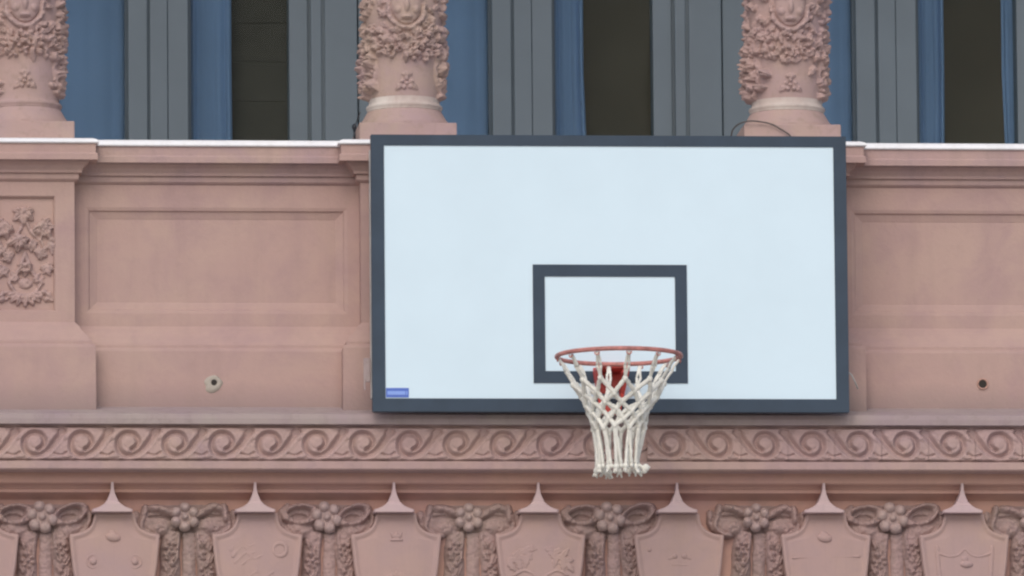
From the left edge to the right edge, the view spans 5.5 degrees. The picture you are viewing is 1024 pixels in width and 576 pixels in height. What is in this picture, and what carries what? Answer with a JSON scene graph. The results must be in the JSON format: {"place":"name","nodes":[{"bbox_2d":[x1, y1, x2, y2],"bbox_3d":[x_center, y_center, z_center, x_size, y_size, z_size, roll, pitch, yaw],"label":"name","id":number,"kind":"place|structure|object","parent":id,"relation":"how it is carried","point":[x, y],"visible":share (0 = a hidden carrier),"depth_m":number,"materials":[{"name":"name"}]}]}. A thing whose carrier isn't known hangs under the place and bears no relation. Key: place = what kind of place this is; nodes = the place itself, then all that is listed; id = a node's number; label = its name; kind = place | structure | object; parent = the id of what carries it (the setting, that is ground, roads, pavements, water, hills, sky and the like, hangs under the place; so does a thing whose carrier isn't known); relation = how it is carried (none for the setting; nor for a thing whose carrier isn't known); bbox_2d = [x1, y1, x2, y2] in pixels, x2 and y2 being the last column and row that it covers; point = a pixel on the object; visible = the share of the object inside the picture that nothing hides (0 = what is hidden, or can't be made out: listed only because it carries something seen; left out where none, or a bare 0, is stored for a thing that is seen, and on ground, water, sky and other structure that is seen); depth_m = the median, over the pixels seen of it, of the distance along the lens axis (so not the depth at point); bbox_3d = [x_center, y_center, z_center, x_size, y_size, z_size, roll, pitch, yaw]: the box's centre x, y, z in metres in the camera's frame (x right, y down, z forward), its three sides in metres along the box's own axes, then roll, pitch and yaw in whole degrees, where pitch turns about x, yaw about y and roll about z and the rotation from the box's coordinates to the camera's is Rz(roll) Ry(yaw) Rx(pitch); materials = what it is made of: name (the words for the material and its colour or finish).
{"place":"outdoors","nodes":[
{"label":"outdoors","id":0,"kind":"place"},
{"bbox_3d":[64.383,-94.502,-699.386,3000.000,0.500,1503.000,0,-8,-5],"label":"ground","id":1,"kind":"structure","parent":0,"visible":0},
{"bbox_2d":[0,0,1023,575],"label":"palace building","id":2,"kind":"structure","parent":1,"relation":"on","point":[184,334],"depth_m":40.23,"materials":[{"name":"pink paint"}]},
{"bbox_2d":[59,0,123,139],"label":"curtain","id":3,"kind":"object","parent":2,"relation":"hanging from","point":[92,103],"visible":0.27,"depth_m":42.42,"materials":[{"name":"blue fabric"}]},
{"bbox_2d":[191,0,231,139],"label":"curtain","id":4,"kind":"object","parent":2,"relation":"hanging from","point":[211,95],"visible":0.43,"depth_m":42.46,"materials":[{"name":"blue fabric"}]},
{"bbox_2d":[124,0,324,140],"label":"glazed door","id":5,"kind":"structure","parent":2,"relation":"in","point":[157,33],"depth_m":42.29,"materials":[{"name":"wood"}]},
{"bbox_2d":[231,0,287,140],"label":"roller blind","id":6,"kind":"object","parent":2,"relation":"attached to","point":[258,43],"visible":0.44,"depth_m":42.68,"materials":[{"name":"brown fabric"}]},
{"bbox_2d":[352,112,360,138],"bbox_3d":[-0.591,-0.617,40.286,0.019,0.126,0.128,-2,-8,8],"label":"light fitting","id":7,"kind":"object","parent":2,"relation":"on","point":[354,127],"visible":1,"depth_m":40.23,"materials":[{"name":"black plastic"}]},
{"bbox_2d":[440,0,487,134],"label":"curtain","id":8,"kind":"object","parent":2,"relation":"hanging from","point":[464,104],"visible":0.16,"depth_m":42.55,"materials":[{"name":"blue fabric"}]},
{"bbox_2d":[554,0,585,134],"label":"curtain","id":9,"kind":"object","parent":2,"relation":"hanging from","point":[570,117],"visible":0.48,"depth_m":42.59,"materials":[{"name":"blue fabric"}]},
{"bbox_2d":[487,0,688,135],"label":"glazed door","id":10,"kind":"structure","parent":2,"relation":"in","point":[520,33],"depth_m":42.42,"materials":[{"name":"wood"}]},
{"bbox_2d":[363,134,858,478],"bbox_3d":[0.395,0.061,39.806,1.879,1.349,0.798,0,-8,-5],"label":"basketball hoop","id":11,"kind":"object","parent":2,"relation":"attached to","point":[594,278],"visible":1,"depth_m":40.04,"materials":[{"name":"white plastic"}]},
{"bbox_2d":[731,120,790,135],"bbox_3d":[0.939,-0.602,40.437,0.253,0.072,0.086,-3,-8,21],"label":"cable","id":12,"kind":"object","parent":2,"relation":"on","point":[735,126],"visible":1,"depth_m":40.42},
{"bbox_2d":[822,0,851,140],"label":"curtain","id":13,"kind":"object","parent":2,"relation":"hanging from","point":[837,105],"visible":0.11,"depth_m":42.69,"materials":[{"name":"blue fabric"}]},
{"bbox_2d":[918,0,944,142],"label":"curtain","id":14,"kind":"object","parent":2,"relation":"hanging from","point":[931,70],"visible":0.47,"depth_m":42.72,"materials":[{"name":"blue fabric"}]},
{"bbox_2d":[850,0,1023,143],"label":"glazed door","id":15,"kind":"structure","parent":2,"relation":"in","point":[883,33],"depth_m":42.53,"materials":[{"name":"wood"}]},
{"bbox_2d":[1001,0,1013,143],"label":"curtain","id":16,"kind":"object","parent":2,"relation":"hanging from","point":[1007,55],"visible":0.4,"depth_m":42.74,"materials":[{"name":"blue fabric"}]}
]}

